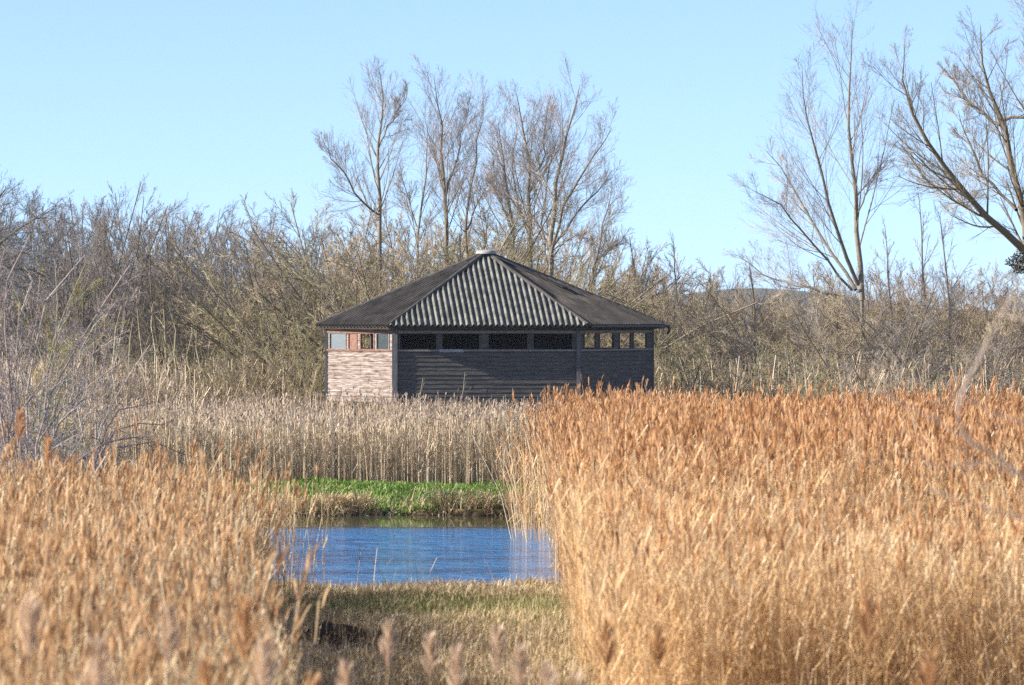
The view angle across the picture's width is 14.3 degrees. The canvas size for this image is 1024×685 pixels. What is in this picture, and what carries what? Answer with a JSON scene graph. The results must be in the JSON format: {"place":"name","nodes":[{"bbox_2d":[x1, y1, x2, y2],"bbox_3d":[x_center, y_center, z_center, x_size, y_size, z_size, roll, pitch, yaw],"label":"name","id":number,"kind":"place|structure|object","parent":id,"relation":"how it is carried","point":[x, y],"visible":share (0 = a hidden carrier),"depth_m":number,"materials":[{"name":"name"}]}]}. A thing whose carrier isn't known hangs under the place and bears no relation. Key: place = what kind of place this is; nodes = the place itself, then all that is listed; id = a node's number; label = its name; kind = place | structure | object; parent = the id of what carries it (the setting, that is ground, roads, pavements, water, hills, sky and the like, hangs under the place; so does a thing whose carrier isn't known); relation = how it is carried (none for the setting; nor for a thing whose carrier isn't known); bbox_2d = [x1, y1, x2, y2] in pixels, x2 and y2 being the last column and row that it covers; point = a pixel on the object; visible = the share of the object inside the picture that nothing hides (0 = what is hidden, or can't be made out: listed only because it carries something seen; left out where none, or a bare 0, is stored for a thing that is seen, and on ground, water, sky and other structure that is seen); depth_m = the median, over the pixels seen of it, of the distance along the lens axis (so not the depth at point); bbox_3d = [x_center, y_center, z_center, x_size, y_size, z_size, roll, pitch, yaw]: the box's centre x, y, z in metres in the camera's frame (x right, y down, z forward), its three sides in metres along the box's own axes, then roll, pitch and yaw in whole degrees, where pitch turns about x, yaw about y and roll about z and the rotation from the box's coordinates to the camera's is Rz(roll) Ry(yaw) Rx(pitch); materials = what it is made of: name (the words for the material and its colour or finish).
{"place":"outdoors","nodes":[
{"label":"outdoors","id":0,"kind":"place"},
{"bbox_2d":[237,514,569,587],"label":"water","id":1,"kind":"structure","parent":0,"point":[462,547],"depth_m":73.87,"materials":[{"name":"liquid"}]},
{"bbox_2d":[476,406,554,541],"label":"leaning reed stems","id":2,"kind":"object","parent":1,"relation":"in","point":[527,503],"visible":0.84,"depth_m":79.61,"materials":[{"name":"plant"}]},
{"bbox_2d":[0,0,1023,309],"label":"sky","id":3,"kind":"structure","parent":0,"point":[218,101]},
{"bbox_2d":[162,288,1023,684],"bbox_3d":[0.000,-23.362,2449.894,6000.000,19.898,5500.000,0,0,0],"label":"ground","id":4,"kind":"structure","parent":0,"point":[336,630],"depth_m":86.23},
{"bbox_2d":[13,407,27,486],"bbox_3d":[-5.779,2.185,48.019,0.405,2.896,0.185,0,0,-16],"label":"tall reed","id":5,"kind":"object","parent":4,"relation":"on","point":[19,419],"visible":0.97,"depth_m":48.00,"materials":[{"name":"brown plant"}]},
{"bbox_2d":[15,586,47,684],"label":"tall reed","id":6,"kind":"object","parent":4,"relation":"on","point":[29,620],"visible":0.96,"depth_m":22.01,"materials":[{"name":"plant"}]},
{"bbox_2d":[0,165,75,309],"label":"bare tree","id":7,"kind":"object","parent":4,"relation":"on","point":[16,250],"visible":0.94,"depth_m":83.50,"materials":[{"name":"brown plant"}]},
{"bbox_2d":[43,434,56,520],"bbox_3d":[-5.377,2.348,47.018,0.424,2.625,0.183,0,0,0],"label":"tall reed","id":8,"kind":"object","parent":4,"relation":"on","point":[48,440],"visible":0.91,"depth_m":47.01,"materials":[{"name":"brown plant"}]},
{"bbox_2d":[0,310,102,484],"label":"bleached bush","id":9,"kind":"object","parent":4,"relation":"on","point":[73,417],"visible":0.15,"depth_m":74.73,"materials":[{"name":"grey plant"}]},
{"bbox_2d":[13,326,100,426],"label":"shrub","id":10,"kind":"object","parent":4,"relation":"on","point":[67,367],"visible":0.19,"depth_m":111.64,"materials":[{"name":"brown plant"}]},
{"bbox_2d":[0,210,116,397],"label":"hedge tree","id":11,"kind":"object","parent":4,"relation":"on","point":[14,332],"visible":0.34,"depth_m":126.82,"materials":[{"name":"brown plant"}]},
{"bbox_2d":[7,257,130,478],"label":"lichen bush","id":12,"kind":"object","parent":4,"relation":"on","point":[62,350],"visible":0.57,"depth_m":71.59,"materials":[{"name":"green plant"}]},
{"bbox_2d":[0,273,141,490],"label":"bleached bush","id":13,"kind":"object","parent":4,"relation":"on","point":[16,372],"visible":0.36,"depth_m":69.62,"materials":[{"name":"grey plant"}]},
{"bbox_2d":[0,235,142,493],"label":"bleached bush","id":14,"kind":"object","parent":4,"relation":"on","point":[27,436],"visible":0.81,"depth_m":65.98,"materials":[{"name":"grey plant"}]},
{"bbox_2d":[0,173,188,393],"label":"hedge tree","id":15,"kind":"object","parent":4,"relation":"on","point":[100,295],"visible":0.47,"depth_m":123.63,"materials":[{"name":"brown plant"}]},
{"bbox_2d":[40,299,151,487],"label":"bleached bush","id":16,"kind":"object","parent":4,"relation":"on","point":[97,432],"visible":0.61,"depth_m":69.18,"materials":[{"name":"grey plant"}]},
{"bbox_2d":[78,633,117,684],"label":"tall reed","id":17,"kind":"object","parent":4,"relation":"on","point":[95,647],"visible":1,"depth_m":20.01,"materials":[{"name":"plant"}]},
{"bbox_2d":[29,184,182,412],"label":"hedge tree","id":18,"kind":"object","parent":4,"relation":"on","point":[97,238],"visible":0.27,"depth_m":126.30,"materials":[{"name":"brown plant"}]},
{"bbox_2d":[53,344,170,412],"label":"shrub","id":19,"kind":"object","parent":4,"relation":"on","point":[121,377],"visible":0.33,"depth_m":113.01,"materials":[{"name":"brown plant"}]},
{"bbox_2d":[76,383,184,486],"bbox_3d":[-6.185,2.533,63.721,1.882,3.794,1.383,0,0,17],"label":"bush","id":20,"kind":"object","parent":4,"relation":"on","point":[102,455],"visible":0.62,"depth_m":63.73,"materials":[{"name":"grey plant"}]},
{"bbox_2d":[134,307,154,406],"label":"sapling","id":21,"kind":"object","parent":4,"relation":"on","point":[141,344],"visible":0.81,"depth_m":117.71,"materials":[{"name":"beige plant"}]},
{"bbox_2d":[118,343,184,431],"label":"shrub","id":22,"kind":"object","parent":4,"relation":"on","point":[131,382],"visible":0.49,"depth_m":111.97,"materials":[{"name":"brown plant"}]},
{"bbox_2d":[144,302,162,399],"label":"sapling","id":23,"kind":"object","parent":4,"relation":"on","point":[152,337],"visible":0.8,"depth_m":118.95,"materials":[{"name":"beige plant"}]},
{"bbox_2d":[84,193,236,403],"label":"hedge tree","id":24,"kind":"object","parent":4,"relation":"on","point":[154,322],"visible":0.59,"depth_m":121.24,"materials":[{"name":"brown plant"}]},
{"bbox_2d":[0,418,337,684],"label":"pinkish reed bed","id":25,"kind":"object","parent":4,"relation":"on","point":[120,565],"visible":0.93,"depth_m":33.45,"materials":[{"name":"plant"}]},
{"bbox_2d":[155,602,182,684],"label":"tall reed","id":26,"kind":"object","parent":4,"relation":"on","point":[168,637],"visible":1,"depth_m":22.00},
{"bbox_2d":[155,298,184,387],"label":"sapling","id":27,"kind":"object","parent":4,"relation":"on","point":[164,334],"visible":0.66,"depth_m":119.26,"materials":[{"name":"beige plant"}]},
{"bbox_2d":[0,184,343,396],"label":"thicket","id":28,"kind":"object","parent":4,"relation":"on","point":[186,243],"visible":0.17,"depth_m":136.00,"materials":[{"name":"plant"}]},
{"bbox_2d":[165,300,183,398],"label":"sapling","id":29,"kind":"object","parent":4,"relation":"on","point":[174,341],"visible":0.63,"depth_m":117.05,"materials":[{"name":"beige plant"}]},
{"bbox_2d":[154,348,227,429],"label":"shrub","id":30,"kind":"object","parent":4,"relation":"on","point":[208,377],"visible":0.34,"depth_m":112.84,"materials":[{"name":"brown plant"}]},
{"bbox_2d":[123,201,272,390],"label":"hedge tree","id":31,"kind":"object","parent":4,"relation":"on","point":[204,277],"visible":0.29,"depth_m":126.42,"materials":[{"name":"brown plant"}]},
{"bbox_2d":[188,290,208,390],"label":"sapling","id":32,"kind":"object","parent":4,"relation":"on","point":[196,350],"visible":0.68,"depth_m":117.20,"materials":[{"name":"beige plant"}]},
{"bbox_2d":[194,653,222,684],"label":"tall reed","id":33,"kind":"object","parent":4,"relation":"on","point":[205,674],"visible":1,"depth_m":20.01,"materials":[{"name":"plant"}]},
{"bbox_2d":[160,342,294,416],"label":"shrub","id":34,"kind":"object","parent":4,"relation":"on","point":[229,382],"visible":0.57,"depth_m":112.08,"materials":[{"name":"brown plant"}]},
{"bbox_2d":[158,206,301,403],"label":"hedge tree","id":35,"kind":"object","parent":4,"relation":"on","point":[208,302],"visible":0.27,"depth_m":123.05,"materials":[{"name":"brown plant"}]},
{"bbox_2d":[121,417,346,607],"bbox_3d":[-4.093,2.489,58.140,3.433,3.030,6.894,0,0,0],"label":"thin reed fringe","id":36,"kind":"object","parent":4,"relation":"on","point":[284,537],"visible":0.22,"depth_m":57.90,"materials":[{"name":"plant"}]},
{"bbox_2d":[229,592,259,684],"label":"tall reed","id":37,"kind":"object","parent":4,"relation":"on","point":[245,619],"visible":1,"depth_m":24.01,"materials":[{"name":"plant"}]},
{"bbox_2d":[200,326,300,427],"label":"shrub","id":38,"kind":"object","parent":4,"relation":"on","point":[245,366],"visible":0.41,"depth_m":112.74,"materials":[{"name":"brown plant"}]},
{"bbox_2d":[247,630,278,684],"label":"tall reed","id":39,"kind":"object","parent":4,"relation":"on","point":[261,647],"visible":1,"depth_m":22.01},
{"bbox_2d":[183,223,360,366],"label":"hedge tree","id":40,"kind":"object","parent":4,"relation":"on","point":[309,320],"visible":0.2,"depth_m":127.57,"materials":[{"name":"brown plant"}]},
{"bbox_2d":[110,219,477,405],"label":"willow bush","id":41,"kind":"object","parent":4,"relation":"on","point":[199,331],"visible":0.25,"depth_m":120.97,"materials":[{"name":"brown plant"}]},
{"bbox_2d":[257,316,337,430],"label":"shrub","id":42,"kind":"object","parent":4,"relation":"on","point":[305,383],"visible":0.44,"depth_m":111.50,"materials":[{"name":"brown plant"}]},
{"bbox_2d":[205,272,415,442],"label":"willow bush","id":43,"kind":"object","parent":4,"relation":"on","point":[264,342],"visible":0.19,"depth_m":114.83,"materials":[{"name":"brown plant"}]},
{"bbox_2d":[102,475,541,514],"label":"green grass","id":44,"kind":"structure","parent":4,"relation":"on","point":[378,485],"depth_m":89.96,"materials":[{"name":"plant"}]},
{"bbox_2d":[106,482,543,515],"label":"bank sedge","id":45,"kind":"object","parent":4,"relation":"on","point":[356,503],"visible":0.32,"depth_m":86.30,"materials":[{"name":"plant"}]},
{"bbox_2d":[143,187,542,439],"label":"willow bush","id":46,"kind":"object","parent":4,"relation":"on","point":[268,302],"visible":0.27,"depth_m":116.23,"materials":[{"name":"brown plant"}]},
{"bbox_2d":[335,657,357,684],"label":"tall reed","id":47,"kind":"object","parent":4,"relation":"on","point":[344,673],"visible":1,"depth_m":22.01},
{"bbox_2d":[0,386,714,484],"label":"grey reed bed","id":48,"kind":"object","parent":4,"relation":"on","point":[441,443],"visible":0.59,"depth_m":93.69,"materials":[{"name":"plant"}]},
{"bbox_2d":[312,56,422,293],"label":"bare tree","id":49,"kind":"object","parent":4,"relation":"on","point":[396,100],"visible":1,"depth_m":127.90,"materials":[{"name":"brown plant"}]},
{"bbox_2d":[120,197,655,445],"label":"willow bush","id":50,"kind":"object","parent":4,"relation":"on","point":[273,310],"visible":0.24,"depth_m":117.44,"materials":[{"name":"brown plant"}]},
{"bbox_2d":[378,617,400,684],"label":"tall reed","id":51,"kind":"object","parent":4,"relation":"on","point":[389,640],"visible":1,"depth_m":25.01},
{"bbox_2d":[158,190,668,406],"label":"willow bush","id":52,"kind":"object","parent":4,"relation":"on","point":[427,261],"visible":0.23,"depth_m":119.35,"materials":[{"name":"brown plant"}]},
{"bbox_2d":[267,572,574,604],"bbox_3d":[-1.501,3.625,59.923,6.222,0.425,4.188,0,0,0],"label":"shore straw","id":53,"kind":"object","parent":4,"relation":"on","point":[533,581],"visible":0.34,"depth_m":59.34,"materials":[{"name":"plant"}]},
{"bbox_2d":[260,580,582,634],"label":"olive grass","id":54,"kind":"structure","parent":4,"relation":"on","point":[429,603],"depth_m":55.96,"materials":[{"name":"plant"}]},
{"bbox_2d":[420,630,440,679],"bbox_3d":[-0.543,2.839,27.020,0.420,1.888,0.156,0,0,0],"label":"tall reed","id":55,"kind":"object","parent":4,"relation":"on","point":[430,651],"visible":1,"depth_m":27.00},
{"bbox_2d":[383,105,483,277],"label":"bare tree","id":56,"kind":"object","parent":4,"relation":"on","point":[412,192],"visible":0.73,"depth_m":130.90,"materials":[{"name":"brown plant"}]},
{"bbox_2d":[262,600,612,684],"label":"trodden straw","id":57,"kind":"object","parent":4,"relation":"on","point":[553,643],"visible":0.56,"depth_m":46.36,"materials":[{"name":"plant"}]},
{"bbox_2d":[401,54,486,266],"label":"bare tree","id":58,"kind":"object","parent":4,"relation":"on","point":[445,186],"visible":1,"depth_m":125.71,"materials":[{"name":"brown plant"}]},
{"bbox_2d":[445,640,468,684],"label":"tall reed","id":59,"kind":"object","parent":4,"relation":"on","point":[457,663],"visible":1,"depth_m":24.01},
{"bbox_2d":[419,71,515,257],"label":"bare tree","id":60,"kind":"object","parent":4,"relation":"on","point":[472,202],"visible":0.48,"depth_m":131.95,"materials":[{"name":"brown plant"}]},
{"bbox_2d":[183,196,779,416],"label":"willow bush","id":61,"kind":"object","parent":4,"relation":"on","point":[608,282],"visible":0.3,"depth_m":118.60,"materials":[{"name":"brown plant"}]},
{"bbox_2d":[315,250,670,416],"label":"bird hide","id":62,"kind":"object","parent":4,"relation":"on","point":[487,323],"visible":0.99,"depth_m":105.94},
{"bbox_2d":[329,333,345,348],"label":"window","id":63,"kind":"structure","parent":62,"relation":"in","point":[336,340],"depth_m":106.87,"materials":[{"name":"grey glass"}]},
{"bbox_2d":[376,333,389,349],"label":"window","id":64,"kind":"structure","parent":62,"relation":"in","point":[382,339],"depth_m":105.36,"materials":[{"name":"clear glass"}]},
{"bbox_2d":[487,623,509,684],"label":"tall reed","id":65,"kind":"object","parent":4,"relation":"on","point":[498,635],"visible":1,"depth_m":28.02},
{"bbox_2d":[454,98,562,258],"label":"bare tree","id":66,"kind":"object","parent":4,"relation":"on","point":[493,189],"visible":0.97,"depth_m":123.78,"materials":[{"name":"brown plant"}]},
{"bbox_2d":[0,348,1023,447],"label":"understorey","id":67,"kind":"object","parent":4,"relation":"on","point":[184,388],"visible":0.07,"depth_m":113.22,"materials":[{"name":"plant"}]},
{"bbox_2d":[508,641,533,684],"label":"tall reed","id":68,"kind":"object","parent":4,"relation":"on","point":[520,672],"visible":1,"depth_m":24.01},
{"bbox_2d":[28,191,1023,391],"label":"thicket","id":69,"kind":"object","parent":4,"relation":"on","point":[976,313],"visible":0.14,"depth_m":136.39,"materials":[{"name":"plant"}]},
{"bbox_2d":[469,75,595,267],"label":"bare tree","id":70,"kind":"object","parent":4,"relation":"on","point":[540,138],"visible":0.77,"depth_m":124.73,"materials":[{"name":"brown plant"}]},
{"bbox_2d":[322,219,753,439],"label":"willow bush","id":71,"kind":"object","parent":4,"relation":"on","point":[562,250],"visible":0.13,"depth_m":122.39,"materials":[{"name":"brown plant"}]},
{"bbox_2d":[537,658,561,684],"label":"tall reed","id":72,"kind":"object","parent":4,"relation":"on","point":[546,672],"visible":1,"depth_m":23.01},
{"bbox_2d":[480,53,625,275],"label":"bare tree","id":73,"kind":"object","parent":4,"relation":"on","point":[567,194],"visible":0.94,"depth_m":122.90,"materials":[{"name":"brown plant"}]},
{"bbox_2d":[541,249,658,347],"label":"scrub bush","id":74,"kind":"object","parent":4,"relation":"on","point":[640,293],"visible":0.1,"depth_m":124.25,"materials":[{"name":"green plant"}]},
{"bbox_2d":[594,615,618,674],"bbox_3d":[0.682,2.880,30.034,0.395,1.752,0.198,0,0,20],"label":"tall reed","id":75,"kind":"object","parent":4,"relation":"on","point":[607,658],"visible":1,"depth_m":30.01,"materials":[{"name":"plant"}]},
{"bbox_2d":[585,168,636,343],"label":"bare tree","id":76,"kind":"object","parent":4,"relation":"on","point":[609,248],"visible":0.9,"depth_m":119.92,"materials":[{"name":"brown plant"}]},
{"bbox_2d":[505,237,761,410],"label":"willow bush","id":77,"kind":"object","parent":4,"relation":"on","point":[626,340],"visible":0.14,"depth_m":121.83,"materials":[{"name":"brown plant"}]},
{"bbox_2d":[625,236,661,347],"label":"sapling","id":78,"kind":"object","parent":4,"relation":"on","point":[634,259],"visible":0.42,"depth_m":126.97,"materials":[{"name":"brown plant"}]},
{"bbox_2d":[648,621,670,684],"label":"tall reed","id":79,"kind":"object","parent":4,"relation":"on","point":[659,648],"visible":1,"depth_m":29.01,"materials":[{"name":"plant"}]},
{"bbox_2d":[589,263,739,392],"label":"scrub bush","id":80,"kind":"object","parent":4,"relation":"on","point":[659,316],"visible":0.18,"depth_m":121.95,"materials":[{"name":"brown plant"}]},
{"bbox_2d":[661,229,700,357],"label":"sapling","id":81,"kind":"object","parent":4,"relation":"on","point":[669,261],"visible":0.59,"depth_m":127.96,"materials":[{"name":"brown plant"}]},
{"bbox_2d":[651,258,730,381],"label":"scrub bush","id":82,"kind":"object","parent":4,"relation":"on","point":[693,312],"visible":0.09,"depth_m":124.68,"materials":[{"name":"brown plant"}]},
{"bbox_2d":[609,309,796,404],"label":"scrub bush","id":83,"kind":"object","parent":4,"relation":"on","point":[757,361],"visible":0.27,"depth_m":113.71,"materials":[{"name":"brown plant"}]},
{"bbox_2d":[586,315,826,400],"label":"scrub bush","id":84,"kind":"object","parent":4,"relation":"on","point":[697,374],"visible":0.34,"depth_m":112.77,"materials":[{"name":"brown plant"}]},
{"bbox_2d":[688,280,779,395],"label":"scrub bush","id":85,"kind":"object","parent":4,"relation":"on","point":[729,323],"visible":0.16,"depth_m":123.02,"materials":[{"name":"brown plant"}]},
{"bbox_2d":[733,255,769,362],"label":"sapling","id":86,"kind":"object","parent":4,"relation":"on","point":[752,292],"visible":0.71,"depth_m":126.97,"materials":[{"name":"brown plant"}]},
{"bbox_2d":[643,290,891,400],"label":"scrub bush","id":87,"kind":"object","parent":4,"relation":"on","point":[739,367],"visible":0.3,"depth_m":115.46,"materials":[{"name":"brown plant"}]},
{"bbox_2d":[512,367,1023,684],"bbox_3d":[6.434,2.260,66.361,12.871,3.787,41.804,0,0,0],"label":"golden reed bed","id":88,"kind":"object","parent":4,"relation":"on","point":[596,425],"visible":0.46,"depth_m":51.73,"materials":[{"name":"orange plant"}]},
{"bbox_2d":[586,266,963,398],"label":"scrub bush","id":89,"kind":"object","parent":4,"relation":"on","point":[732,342],"visible":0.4,"depth_m":116.49,"materials":[{"name":"brown plant"}]},
{"bbox_2d":[654,257,977,400],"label":"scrub bush","id":90,"kind":"object","parent":4,"relation":"on","point":[924,308],"visible":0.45,"depth_m":115.74,"materials":[{"name":"brown plant"}]},
{"bbox_2d":[722,0,920,362],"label":"bare tree","id":91,"kind":"object","parent":4,"relation":"on","point":[851,153],"visible":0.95,"depth_m":131.63,"materials":[{"name":"brown plant"}]},
{"bbox_2d":[764,337,960,402],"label":"scrub bush","id":92,"kind":"object","parent":4,"relation":"on","point":[814,387],"visible":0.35,"depth_m":110.64,"materials":[{"name":"brown plant"}]},
{"bbox_2d":[856,592,883,684],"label":"tall reed","id":93,"kind":"object","parent":4,"relation":"on","point":[870,608],"visible":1,"depth_m":27.01,"materials":[{"name":"plant"}]},
{"bbox_2d":[746,268,1023,401],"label":"scrub bush","id":94,"kind":"object","parent":4,"relation":"on","point":[988,327],"visible":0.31,"depth_m":118.85,"materials":[{"name":"brown plant"}]},
{"bbox_2d":[870,215,917,356],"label":"sapling","id":95,"kind":"object","parent":4,"relation":"on","point":[889,296],"visible":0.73,"depth_m":127.97,"materials":[{"name":"brown plant"}]},
{"bbox_2d":[834,346,1001,404],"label":"scrub bush","id":96,"kind":"object","parent":4,"relation":"on","point":[898,375],"visible":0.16,"depth_m":109.22,"materials":[{"name":"brown plant"}]},
{"bbox_2d":[893,185,945,372],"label":"sapling","id":97,"kind":"object","parent":4,"relation":"on","point":[922,264],"visible":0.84,"depth_m":127.95,"materials":[{"name":"brown plant"}]},
{"bbox_2d":[834,284,1023,399],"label":"scrub bush","id":98,"kind":"object","parent":4,"relation":"on","point":[946,351],"visible":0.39,"depth_m":114.47,"materials":[{"name":"brown plant"}]},
{"bbox_2d":[914,645,949,684],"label":"tall reed","id":99,"kind":"object","parent":4,"relation":"on","point":[930,668],"visible":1,"depth_m":22.01,"materials":[{"name":"brown plant"}]},
{"bbox_2d":[860,276,1023,520],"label":"bare bush","id":100,"kind":"object","parent":4,"relation":"on","point":[967,437],"visible":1,"depth_m":17.00,"materials":[{"name":"brown plant"}]},
{"bbox_2d":[861,0,1023,264],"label":"willow tree","id":101,"kind":"object","parent":4,"relation":"on","point":[1008,235],"visible":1,"depth_m":99.65,"materials":[{"name":"brown plant"}]},
{"bbox_2d":[1005,249,1023,274],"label":"ivy clump","id":102,"kind":"object","parent":101,"relation":"attached to","point":[1018,266],"visible":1,"depth_m":99.07,"materials":[{"name":"green plant"}]},
{"bbox_2d":[868,287,1023,402],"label":"scrub bush","id":103,"kind":"object","parent":4,"relation":"on","point":[974,360],"visible":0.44,"depth_m":114.11,"materials":[{"name":"brown plant"}]},
{"bbox_2d":[932,200,977,354],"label":"sapling","id":104,"kind":"object","parent":4,"relation":"on","point":[949,299],"visible":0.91,"depth_m":126.94,"materials":[{"name":"brown plant"}]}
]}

